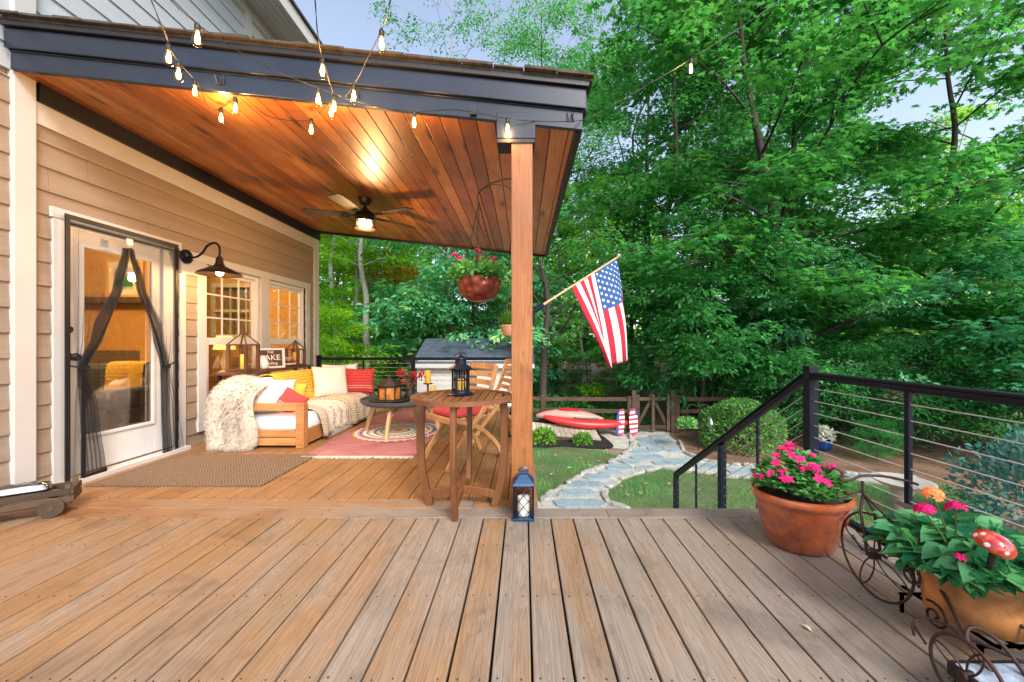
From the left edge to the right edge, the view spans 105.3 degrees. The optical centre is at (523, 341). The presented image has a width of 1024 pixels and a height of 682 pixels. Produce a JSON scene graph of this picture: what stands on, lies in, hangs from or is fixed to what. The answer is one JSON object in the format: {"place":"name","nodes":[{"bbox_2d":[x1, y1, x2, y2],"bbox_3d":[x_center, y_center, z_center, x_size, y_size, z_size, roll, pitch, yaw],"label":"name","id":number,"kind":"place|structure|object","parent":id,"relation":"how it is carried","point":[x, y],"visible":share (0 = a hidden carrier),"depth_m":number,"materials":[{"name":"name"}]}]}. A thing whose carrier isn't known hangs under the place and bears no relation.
{"place":"outdoors","nodes":[
{"label":"outdoors","id":0,"kind":"place"},
{"bbox_2d":[209,336,248,393],"bbox_3d":[-4.750,0.514,6.200,0.500,1.228,0.500,0,0,0],"label":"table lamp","id":1,"kind":"object","parent":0,"point":[212,381],"visible":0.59,"depth_m":6.08,"materials":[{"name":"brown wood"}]},
{"bbox_2d":[539,436,751,508],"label":"path","id":2,"kind":"structure","parent":0,"point":[549,503],"depth_m":7.87,"materials":[{"name":"stone"}]},
{"bbox_2d":[552,498,606,507],"bbox_3d":[0.901,2.569,6.205,0.870,0.042,0.341,0,0,0],"label":"flagstone","id":3,"kind":"object","parent":2,"relation":"on","point":[573,503],"visible":0.94,"depth_m":6.16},
{"bbox_2d":[294,0,1023,336],"label":"sky","id":4,"kind":"structure","parent":0,"point":[345,23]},
{"bbox_2d":[321,338,1023,532],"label":"ground","id":5,"kind":"structure","parent":0,"point":[662,406],"depth_m":17.68,"materials":[{"name":"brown plant"}]},
{"bbox_2d":[0,0,322,486],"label":"house","id":6,"kind":"structure","parent":5,"relation":"on","point":[60,155],"depth_m":3.48,"materials":[{"name":"beige"}]},
{"bbox_2d":[71,449,163,477],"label":"interior floor","id":7,"kind":"structure","parent":6,"relation":"in","point":[119,462],"depth_m":3.66,"materials":[{"name":"brown wood"}]},
{"bbox_2d":[78,244,149,363],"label":"interior wall","id":8,"kind":"structure","parent":7,"relation":"on","point":[126,336],"depth_m":5.60,"materials":[{"name":"paint"}]},
{"bbox_2d":[105,258,142,296],"bbox_3d":[-5.650,-0.902,5.520,0.500,0.555,0.040,0,0,0],"label":"framed picture","id":9,"kind":"object","parent":8,"relation":"on","point":[114,269],"visible":0.69,"depth_m":5.51,"materials":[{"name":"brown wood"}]},
{"bbox_2d":[78,363,149,438],"bbox_3d":[-4.790,0.630,4.400,1.020,0.740,0.800,0,0,0],"label":"armchair","id":10,"kind":"object","parent":7,"relation":"on","point":[108,409],"visible":0.3,"depth_m":4.25,"materials":[{"name":"fabric"}]},
{"bbox_2d":[104,361,149,389],"bbox_3d":[-4.630,0.449,4.675,0.440,0.442,0.374,0,0,0],"label":"throw blanket","id":11,"kind":"object","parent":10,"relation":"on","point":[121,374],"visible":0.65,"depth_m":4.53,"materials":[{"name":"yellow fabric"}]},
{"bbox_2d":[207,276,295,373],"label":"interior wall","id":12,"kind":"structure","parent":7,"relation":"on","point":[215,356],"depth_m":6.66,"materials":[{"name":"paint"}]},
{"bbox_2d":[211,283,248,337],"bbox_3d":[-4.850,-0.530,6.650,0.940,0.940,0.020,0,0,0],"label":"interior window","id":13,"kind":"structure","parent":12,"relation":"attached to","point":[214,310],"depth_m":6.64,"materials":[{"name":"white paint"}]},
{"bbox_2d":[64,213,178,481],"bbox_3d":[-3.511,0.062,3.522,0.042,2.104,1.039,0,0,0],"label":"curtain door","id":14,"kind":"structure","parent":6,"relation":"hanging from","point":[68,218],"depth_m":3.12,"materials":[{"name":"black"}]},
{"bbox_2d":[71,225,172,475],"bbox_3d":[-3.614,0.068,3.560,0.133,2.025,0.990,0,0,0],"label":"door","id":15,"kind":"structure","parent":6,"relation":"in","point":[108,447],"depth_m":3.64,"materials":[{"name":"white paint"}]},
{"bbox_2d":[180,242,242,277],"bbox_3d":[-3.274,-0.876,4.083,0.568,0.362,0.410,0,0,-20],"label":"wall sconce","id":16,"kind":"object","parent":6,"relation":"attached to","point":[219,268],"depth_m":4.10,"materials":[{"name":"black metal"}]},
{"bbox_2d":[207,265,258,397],"bbox_3d":[-3.645,0.000,4.860,0.070,1.760,0.920,0,0,0],"label":"window","id":17,"kind":"structure","parent":6,"relation":"in","point":[254,281],"depth_m":5.11,"materials":[{"name":"white paint"}]},
{"bbox_2d":[270,280,303,373],"bbox_3d":[-3.645,0.000,5.960,0.070,1.760,0.920,0,0,0],"label":"window","id":18,"kind":"structure","parent":6,"relation":"in","point":[280,286],"depth_m":6.13,"materials":[{"name":"white paint"}]},
{"bbox_2d":[319,274,397,375],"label":"understory tree","id":19,"kind":"object","parent":5,"relation":"on","point":[330,292],"visible":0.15,"depth_m":13.21,"materials":[{"name":"green plant"}]},
{"bbox_2d":[319,304,400,394],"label":"understory tree","id":20,"kind":"object","parent":5,"relation":"on","point":[341,314],"visible":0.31,"depth_m":11.22,"materials":[{"name":"green plant"}]},
{"bbox_2d":[319,235,402,374],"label":"lime leaved tree","id":21,"kind":"object","parent":5,"relation":"on","point":[342,299],"visible":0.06,"depth_m":18.69,"materials":[{"name":"green plant"}]},
{"bbox_2d":[319,234,418,366],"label":"pale trunk tree","id":22,"kind":"object","parent":5,"relation":"on","point":[326,236],"visible":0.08,"depth_m":16.92,"materials":[{"name":"green plant"}]},
{"bbox_2d":[319,235,418,364],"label":"pale trunk tree","id":23,"kind":"object","parent":5,"relation":"on","point":[330,272],"visible":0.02,"depth_m":15.20,"materials":[{"name":"green plant"}]},
{"bbox_2d":[319,234,428,368],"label":"pale trunk tree","id":24,"kind":"object","parent":5,"relation":"on","point":[360,265],"visible":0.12,"depth_m":13.16,"materials":[{"name":"green plant"}]},
{"bbox_2d":[337,307,416,394],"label":"sapling","id":25,"kind":"object","parent":5,"relation":"on","point":[373,338],"visible":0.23,"depth_m":16.03,"materials":[{"name":"green plant"}]},
{"bbox_2d":[319,246,444,375],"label":"woodland tree","id":26,"kind":"object","parent":5,"relation":"on","point":[367,275],"visible":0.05,"depth_m":19.30,"materials":[{"name":"green plant"}]},
{"bbox_2d":[337,237,457,382],"bbox_3d":[-6.555,-4.492,20.164,6.080,13.758,6.828,0,0,24],"label":"golden tree","id":27,"kind":"object","parent":5,"relation":"on","point":[392,272],"visible":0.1,"depth_m":19.06,"materials":[{"name":"green plant"}]},
{"bbox_2d":[349,298,462,391],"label":"sapling","id":28,"kind":"object","parent":5,"relation":"on","point":[399,379],"visible":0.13,"depth_m":14.98,"materials":[{"name":"green plant"}]},
{"bbox_2d":[341,203,570,383],"bbox_3d":[-2.087,-1.006,14.327,8.160,7.263,9.382,0,0,-9],"label":"understory tree","id":29,"kind":"object","parent":5,"relation":"on","point":[420,301],"visible":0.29,"depth_m":12.87,"materials":[{"name":"green plant"}]},
{"bbox_2d":[367,0,546,335],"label":"sweetgum tree","id":30,"kind":"object","parent":5,"relation":"on","point":[477,21],"visible":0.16,"depth_m":15.65,"materials":[{"name":"green plant"}]},
{"bbox_2d":[415,338,534,405],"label":"garden shed","id":31,"kind":"structure","parent":5,"relation":"on","point":[433,347],"depth_m":11.22,"materials":[{"name":"wood"}]},
{"bbox_2d":[399,249,591,393],"bbox_3d":[-0.810,-0.924,16.141,7.703,7.028,7.641,0,0,12],"label":"understory tree","id":32,"kind":"object","parent":5,"relation":"on","point":[540,292],"visible":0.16,"depth_m":14.86,"materials":[{"name":"green plant"}]},
{"bbox_2d":[0,406,1023,681],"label":"deck","id":33,"kind":"structure","parent":5,"relation":"on","point":[346,570],"depth_m":1.75,"materials":[{"name":"wood"}]},
{"bbox_2d":[0,476,81,517],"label":"wooden wagon","id":34,"kind":"object","parent":33,"relation":"on","point":[55,503],"visible":0.98,"depth_m":2.48,"materials":[{"name":"brown wood"}]},
{"bbox_2d":[0,480,53,497],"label":"metal lid","id":35,"kind":"object","parent":34,"relation":"in","point":[23,488],"visible":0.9,"depth_m":2.47,"materials":[{"name":"metal"}]},
{"bbox_2d":[84,454,317,485],"bbox_3d":[-2.715,1.113,3.440,1.370,0.009,0.840,0,0,0],"label":"door mat","id":36,"kind":"object","parent":33,"relation":"on","point":[220,470],"depth_m":3.34,"materials":[{"name":"fabric"}]},
{"bbox_2d":[213,365,312,383],"bbox_3d":[-3.408,0.738,5.270,0.275,0.765,1.620,0,0,0],"label":"console table","id":37,"kind":"object","parent":33,"relation":"on","point":[219,375],"visible":0.18,"depth_m":4.71,"materials":[{"name":"brown wood"}]},
{"bbox_2d":[225,330,260,371],"bbox_3d":[-3.400,0.105,4.740,0.250,0.500,0.250,0,0,0],"label":"frame lantern","id":38,"kind":"object","parent":37,"relation":"on","point":[243,362],"visible":1,"depth_m":4.66,"materials":[{"name":"brown wood"}]},
{"bbox_2d":[255,348,284,367],"bbox_3d":[-3.426,0.220,5.285,0.055,0.271,0.354,0,0,37],"label":"framed sign","id":39,"kind":"object","parent":37,"relation":"on","point":[275,357],"visible":0.69,"depth_m":5.32,"materials":[{"name":"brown wood"}]},
{"bbox_2d":[0,9,593,508],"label":"porch roof","id":40,"kind":"structure","parent":33,"relation":"on","point":[436,167],"depth_m":2.79,"materials":[{"name":"brown wood"}]},
{"bbox_2d":[302,193,415,231],"bbox_3d":[-1.913,-1.542,4.647,1.298,0.374,1.269,0,0,0],"label":"ceiling fan","id":41,"kind":"object","parent":40,"relation":"hanging from","point":[365,218],"visible":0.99,"depth_m":4.59,"materials":[{"name":"wood"}]},
{"bbox_2d":[446,178,510,301],"bbox_3d":[-0.339,-0.768,3.084,0.548,0.896,0.676,0,0,0],"label":"hanging basket","id":42,"kind":"object","parent":40,"relation":"hanging from","point":[481,284],"visible":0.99,"depth_m":3.02,"materials":[{"name":"orange metal"}]},
{"bbox_2d":[533,254,626,367],"bbox_3d":[0.590,-0.326,3.173,0.283,1.070,1.467,0,0,38],"label":"flag","id":43,"kind":"object","parent":40,"relation":"attached to","point":[598,292],"visible":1,"depth_m":3.38,"materials":[{"name":"multicoloured fabric"}]},
{"bbox_2d":[251,376,373,447],"bbox_3d":[-2.724,0.767,5.075,0.831,0.706,1.950,0,0,0],"label":"sofa","id":44,"kind":"object","parent":33,"relation":"on","point":[301,427],"visible":0.25,"depth_m":4.13,"materials":[{"name":"brown wood"}]},
{"bbox_2d":[202,374,269,451],"bbox_3d":[-3.017,0.756,4.308,0.566,0.788,0.732,0,0,0],"label":"throw blanket","id":45,"kind":"object","parent":44,"relation":"on","point":[229,422],"visible":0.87,"depth_m":4.03,"materials":[{"name":"fur"}]},
{"bbox_2d":[252,377,295,412],"bbox_3d":[-2.779,0.595,4.328,0.452,0.416,0.219,0,0,-30],"label":"pillow","id":46,"kind":"object","parent":44,"relation":"on","point":[273,391],"visible":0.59,"depth_m":4.28,"materials":[{"name":"beige fabric"}]},
{"bbox_2d":[259,369,314,397],"bbox_3d":[-2.993,0.564,5.110,0.411,0.376,1.057,0,0,0],"label":"pillow","id":47,"kind":"object","parent":44,"relation":"on","point":[303,376],"visible":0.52,"depth_m":5.09,"materials":[{"name":"fabric"}]},
{"bbox_2d":[311,365,347,397],"bbox_3d":[-2.681,0.545,5.421,0.203,0.429,0.460,0,0,44],"label":"pillow","id":48,"kind":"object","parent":44,"relation":"on","point":[328,381],"visible":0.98,"depth_m":5.34,"materials":[{"name":"beige fabric"}]},
{"bbox_2d":[306,399,352,436],"bbox_3d":[-2.555,0.914,4.767,0.667,0.389,0.762,0,0,0],"label":"throw blanket","id":49,"kind":"object","parent":44,"relation":"on","point":[338,415],"visible":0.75,"depth_m":4.78,"materials":[{"name":"beige fabric"}]},
{"bbox_2d":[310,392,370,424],"bbox_3d":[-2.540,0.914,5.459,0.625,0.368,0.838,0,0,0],"label":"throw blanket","id":50,"kind":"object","parent":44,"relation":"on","point":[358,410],"visible":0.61,"depth_m":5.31,"materials":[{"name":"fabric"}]},
{"bbox_2d":[346,368,374,392],"bbox_3d":[-2.441,0.570,5.762,0.468,0.382,0.186,0,0,-13],"label":"pillow","id":51,"kind":"object","parent":44,"relation":"on","point":[360,380],"visible":0.84,"depth_m":5.71,"materials":[{"name":"red fabric"}]},
{"bbox_2d":[302,409,441,458],"bbox_3d":[-1.613,1.113,5.088,1.106,0.010,2.724,0,0,0],"label":"fringed rug","id":52,"kind":"object","parent":33,"relation":"on","point":[348,445],"visible":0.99,"depth_m":4.14,"materials":[{"name":"red fabric"}]},
{"bbox_2d":[352,422,436,441],"bbox_3d":[-1.550,1.103,4.850,1.060,0.010,1.060,0,0,0],"label":"round rug","id":53,"kind":"object","parent":52,"relation":"on","point":[402,431],"visible":0.7,"depth_m":4.73,"materials":[{"name":"fabric"}]},
{"bbox_2d":[360,392,439,439],"bbox_3d":[-1.500,0.905,4.850,0.990,0.435,0.990,0,0,0],"label":"coffee table","id":54,"kind":"object","parent":53,"relation":"on","point":[390,407],"visible":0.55,"depth_m":4.55,"materials":[{"name":"brown wood"}]},
{"bbox_2d":[368,374,409,402],"bbox_3d":[-1.620,0.550,4.720,0.484,0.330,0.440,0,0,0],"label":"candle lantern","id":55,"kind":"object","parent":54,"relation":"on","point":[389,389],"visible":1,"depth_m":4.62,"materials":[{"name":"metal"}]},
{"bbox_2d":[316,355,510,402],"bbox_3d":[-1.746,0.673,6.735,3.632,0.890,0.074,0,0,0],"label":"cable railing","id":56,"kind":"object","parent":33,"relation":"on","point":[320,358],"visible":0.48,"depth_m":6.71,"materials":[{"name":"black metal"}]},
{"bbox_2d":[410,389,510,521],"bbox_3d":[-0.420,0.744,2.680,0.690,0.761,0.690,0,0,0],"label":"bistro table","id":57,"kind":"object","parent":33,"relation":"on","point":[443,398],"visible":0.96,"depth_m":2.65,"materials":[{"name":"brown wood"}]},
{"bbox_2d":[448,352,473,395],"bbox_3d":[-0.435,0.215,2.700,0.182,0.296,0.182,0,0,0],"label":"candle lantern","id":58,"kind":"object","parent":57,"relation":"on","point":[458,384],"visible":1,"depth_m":2.66,"materials":[{"name":"black metal"}]},
{"bbox_2d":[425,362,499,471],"bbox_3d":[-0.565,0.669,3.734,0.674,0.920,0.454,0,0,-42],"label":"folding chair","id":59,"kind":"object","parent":33,"relation":"on","point":[441,414],"visible":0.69,"depth_m":3.68,"materials":[{"name":"brown wood"}]},
{"bbox_2d":[463,359,510,442],"bbox_3d":[-0.341,0.669,4.627,0.674,0.920,0.454,0,0,-20],"label":"folding chair","id":60,"kind":"object","parent":33,"relation":"on","point":[494,408],"visible":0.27,"depth_m":4.67,"materials":[{"name":"brown wood"}]},
{"bbox_2d":[512,467,534,521],"bbox_3d":[0.000,0.960,2.500,0.140,0.321,0.140,0,0,0],"label":"candle lantern","id":61,"kind":"object","parent":33,"relation":"on","point":[522,479],"visible":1,"depth_m":2.46,"materials":[{"name":"blue paint"}]},
{"bbox_2d":[673,374,802,507],"bbox_3d":[1.875,1.392,3.705,0.058,2.357,2.245,0,0,0],"label":"stair railing","id":62,"kind":"object","parent":33,"relation":"attached to","point":[794,385],"visible":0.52,"depth_m":3.56,"materials":[{"name":"black metal"}]},
{"bbox_2d":[748,441,856,555],"bbox_3d":[1.527,0.841,2.167,0.476,0.555,0.490,0,0,-43],"label":"flower pot","id":63,"kind":"object","parent":33,"relation":"on","point":[803,508],"visible":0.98,"depth_m":2.04,"materials":[{"name":"ceramic"}]},
{"bbox_2d":[802,366,1023,571],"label":"cable railing","id":64,"kind":"object","parent":33,"relation":"on","point":[813,376],"visible":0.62,"depth_m":1.90,"materials":[{"name":"black metal"}]},
{"bbox_2d":[826,467,1023,681],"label":"tricycle plant stand","id":65,"kind":"object","parent":33,"relation":"on","point":[872,553],"visible":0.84,"depth_m":1.42,"materials":[{"name":"metal"}]},
{"bbox_2d":[862,487,1023,641],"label":"planter","id":66,"kind":"object","parent":65,"relation":"on","point":[946,553],"visible":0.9,"depth_m":1.38,"materials":[{"name":"beige ceramic"}]},
{"bbox_2d":[971,529,1017,597],"bbox_3d":[1.530,0.738,1.274,0.101,0.242,0.108,0,0,0],"label":"glass mushroom","id":67,"kind":"object","parent":66,"relation":"in","point":[994,544],"visible":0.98,"depth_m":1.25,"materials":[{"name":"glass"}]},
{"bbox_2d":[947,660,1023,681],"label":"stand","id":68,"kind":"object","parent":33,"relation":"on","point":[1008,671],"visible":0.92,"depth_m":1.19,"materials":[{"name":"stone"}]},
{"bbox_2d":[456,0,650,420],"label":"sweetgum tree","id":69,"kind":"object","parent":5,"relation":"on","point":[542,274],"visible":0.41,"depth_m":11.73,"materials":[{"name":"green plant"}]},
{"bbox_2d":[533,422,600,440],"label":"plank ramp","id":70,"kind":"structure","parent":5,"relation":"on","point":[562,432],"depth_m":10.49,"materials":[{"name":"brown wood"}]},
{"bbox_2d":[544,415,627,428],"bbox_3d":[1.715,2.193,10.760,2.330,0.381,0.583,0,0,0],"label":"kayak","id":71,"kind":"object","parent":70,"relation":"on","point":[588,423],"visible":0.95,"depth_m":10.57,"materials":[{"name":"red plastic"}]},
{"bbox_2d":[536,408,603,418],"bbox_3d":[1.305,2.060,11.010,1.910,0.379,0.660,0,0,0],"label":"canoe","id":72,"kind":"object","parent":71,"relation":"on","point":[568,412],"visible":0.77,"depth_m":10.82,"materials":[{"name":"plastic"}]},
{"bbox_2d":[533,434,612,448],"bbox_3d":[1.133,2.558,10.450,2.201,0.001,2.203,0,0,0],"label":"mulch bed","id":73,"kind":"object","parent":5,"relation":"on","point":[604,443],"visible":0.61,"depth_m":9.74,"materials":[{"name":"soil"}]},
{"bbox_2d":[533,426,557,444],"bbox_3d":[0.496,2.402,9.957,0.799,0.519,0.760,0,0,0],"label":"bush","id":74,"kind":"object","parent":73,"relation":"on","point":[550,434],"visible":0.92,"depth_m":9.81,"materials":[{"name":"green plant"}]},
{"bbox_2d":[503,0,643,395],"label":"sweetgum tree","id":75,"kind":"object","parent":5,"relation":"on","point":[557,235],"visible":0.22,"depth_m":17.16,"materials":[{"name":"green plant"}]},
{"bbox_2d":[533,394,631,431],"bbox_3d":[0.560,2.131,11.300,5.049,1.279,0.120,0,0,3],"label":"rail fence","id":76,"kind":"object","parent":5,"relation":"on","point":[543,399],"visible":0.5,"depth_m":11.20,"materials":[{"name":"brown wood"}]},
{"bbox_2d":[553,333,622,402],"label":"sapling","id":77,"kind":"object","parent":5,"relation":"on","point":[577,373],"visible":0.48,"depth_m":15.86,"materials":[{"name":"green plant"}]},
{"bbox_2d":[533,171,653,407],"bbox_3d":[2.218,-1.955,15.245,6.003,9.147,5.917,0,0,10],"label":"lime leaved tree","id":78,"kind":"object","parent":5,"relation":"on","point":[585,389],"visible":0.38,"depth_m":14.89,"materials":[{"name":"green plant"}]},
{"bbox_2d":[599,332,664,395],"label":"sapling","id":79,"kind":"object","parent":5,"relation":"on","point":[630,336],"visible":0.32,"depth_m":17.68,"materials":[{"name":"green plant"}]},
{"bbox_2d":[599,430,668,448],"bbox_3d":[3.139,2.571,10.353,2.245,0.001,2.098,0,0,0],"label":"gravel patch","id":80,"kind":"object","parent":5,"relation":"on","point":[619,441],"visible":0.56,"depth_m":10.73,"materials":[{"name":"gravel"}]},
{"bbox_2d":[319,149,1023,362],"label":"wood","id":81,"kind":"object","parent":5,"relation":"on","point":[346,283],"visible":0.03,"depth_m":35.25,"materials":[{"name":"green plant"}]},
{"bbox_2d":[542,0,801,394],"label":"sweetgum tree","id":82,"kind":"object","parent":5,"relation":"on","point":[666,215],"visible":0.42,"depth_m":12.30,"materials":[{"name":"green plant"}]},
{"bbox_2d":[534,1,848,388],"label":"woodland tree","id":83,"kind":"object","parent":5,"relation":"on","point":[655,130],"visible":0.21,"depth_m":16.38,"materials":[{"name":"green plant"}]},
{"bbox_2d":[374,385,1021,429],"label":"undergrowth","id":84,"kind":"object","parent":5,"relation":"on","point":[588,406],"visible":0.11,"depth_m":13.22,"materials":[{"name":"plant"}]},
{"bbox_2d":[569,211,869,426],"bbox_3d":[5.477,-0.341,12.081,7.662,5.932,6.664,0,0,33],"label":"dogwood tree","id":85,"kind":"object","parent":5,"relation":"on","point":[700,362],"visible":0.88,"depth_m":10.63,"materials":[{"name":"green plant"}]},
{"bbox_2d":[675,395,820,432],"bbox_3d":[6.480,2.140,11.250,4.371,1.260,0.120,0,0,-4],"label":"rail fence","id":86,"kind":"object","parent":5,"relation":"on","point":[678,411],"visible":0.21,"depth_m":11.11,"materials":[{"name":"brown wood"}]},
{"bbox_2d":[631,390,674,432],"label":"garden gate","id":87,"kind":"structure","parent":86,"relation":"attached to","point":[669,422],"depth_m":11.06,"materials":[{"name":"brown wood"}]},
{"bbox_2d":[668,259,881,419],"bbox_3d":[7.536,0.150,12.264,4.994,5.354,4.989,0,0,4],"label":"understory tree","id":88,"kind":"object","parent":5,"relation":"on","point":[801,344],"visible":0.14,"depth_m":11.31,"materials":[{"name":"green plant"}]},
{"bbox_2d":[565,0,1023,427],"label":"maple tree","id":89,"kind":"object","parent":5,"relation":"on","point":[683,32],"visible":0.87,"depth_m":9.95,"materials":[{"name":"green plant"}]},
{"bbox_2d":[622,0,973,405],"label":"maple tree","id":90,"kind":"object","parent":5,"relation":"on","point":[761,36],"visible":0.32,"depth_m":12.23,"materials":[{"name":"green plant"}]},
{"bbox_2d":[669,420,1023,509],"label":"pine straw bed","id":91,"kind":"object","parent":5,"relation":"on","point":[689,439],"visible":0.33,"depth_m":8.94,"materials":[{"name":"plant"}]},
{"bbox_2d":[699,397,787,456],"bbox_3d":[5.343,1.989,9.577,1.955,1.274,2.082,0,0,33],"label":"boxwood bush","id":92,"kind":"object","parent":91,"relation":"on","point":[720,412],"visible":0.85,"depth_m":9.17,"materials":[{"name":"green plant"}]},
{"bbox_2d":[712,345,877,439],"bbox_3d":[7.273,1.350,10.804,3.481,2.546,3.528,0,0,2],"label":"drooping shrub","id":93,"kind":"object","parent":91,"relation":"on","point":[774,380],"visible":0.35,"depth_m":10.25,"materials":[{"name":"green plant"}]},
{"bbox_2d":[693,230,948,424],"bbox_3d":[8.252,-0.149,11.512,6.082,5.548,6.032,0,0,35],"label":"understory tree","id":94,"kind":"object","parent":91,"relation":"on","point":[875,305],"visible":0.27,"depth_m":10.39,"materials":[{"name":"green plant"}]},
{"bbox_2d":[749,339,960,443],"bbox_3d":[7.911,1.279,10.206,3.724,2.688,3.674,0,0,7],"label":"drooping shrub","id":95,"kind":"object","parent":91,"relation":"on","point":[861,354],"visible":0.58,"depth_m":9.48,"materials":[{"name":"green plant"}]},
{"bbox_2d":[835,418,915,459],"bbox_3d":[7.574,2.140,8.528,1.333,0.962,1.315,0,0,-39],"label":"drooping shrub","id":96,"kind":"object","parent":91,"relation":"on","point":[874,422],"visible":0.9,"depth_m":8.46,"materials":[{"name":"green plant"}]},
{"bbox_2d":[824,327,1023,451],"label":"drooping shrub","id":97,"kind":"object","parent":91,"relation":"on","point":[923,346],"visible":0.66,"depth_m":8.81,"materials":[{"name":"green plant"}]},
{"bbox_2d":[829,222,1023,441],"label":"understory tree","id":98,"kind":"object","parent":91,"relation":"on","point":[1018,261],"visible":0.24,"depth_m":9.33,"materials":[{"name":"green plant"}]},
{"bbox_2d":[880,255,1023,414],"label":"star leaf maple","id":99,"kind":"object","parent":91,"relation":"on","point":[944,284],"visible":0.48,"depth_m":8.64,"materials":[{"name":"green plant"}]},
{"bbox_2d":[911,334,1023,458],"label":"drooping shrub","id":100,"kind":"object","parent":91,"relation":"on","point":[993,422],"visible":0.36,"depth_m":8.81,"materials":[{"name":"green plant"}]},
{"bbox_2d":[717,61,987,361],"bbox_3d":[16.854,-6.808,22.963,14.613,18.276,13.368,0,0,-31],"label":"woodland tree","id":101,"kind":"object","parent":5,"relation":"on","point":[748,131],"visible":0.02,"depth_m":20.66,"materials":[{"name":"green plant"}]},
{"bbox_2d":[747,0,1023,429],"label":"maple tree","id":102,"kind":"object","parent":5,"relation":"on","point":[955,177],"visible":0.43,"depth_m":10.05,"materials":[{"name":"green plant"}]},
{"bbox_2d":[870,472,937,520],"bbox_3d":[4.580,2.127,4.720,0.600,0.925,0.600,0,0,0],"label":"birdbath","id":103,"kind":"object","parent":5,"relation":"on","point":[896,487],"visible":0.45,"depth_m":4.70,"materials":[{"name":"stone"}]},
{"bbox_2d":[848,99,1023,376],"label":"woodland tree","id":104,"kind":"object","parent":5,"relation":"on","point":[959,110],"visible":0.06,"depth_m":20.02,"materials":[{"name":"green plant"}]},
{"bbox_2d":[886,142,1023,348],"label":"woodland tree","id":105,"kind":"object","parent":5,"relation":"on","point":[1009,183],"visible":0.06,"depth_m":20.25,"materials":[{"name":"green plant"}]},
{"bbox_2d":[941,423,1023,532],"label":"blue shrub","id":106,"kind":"object","parent":5,"relation":"on","point":[1016,454],"visible":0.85,"depth_m":5.06,"materials":[{"name":"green plant"}]},
{"bbox_2d":[533,446,999,527],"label":"lawn","id":107,"kind":"structure","parent":0,"point":[702,501],"depth_m":6.86,"materials":[{"name":"plant"}]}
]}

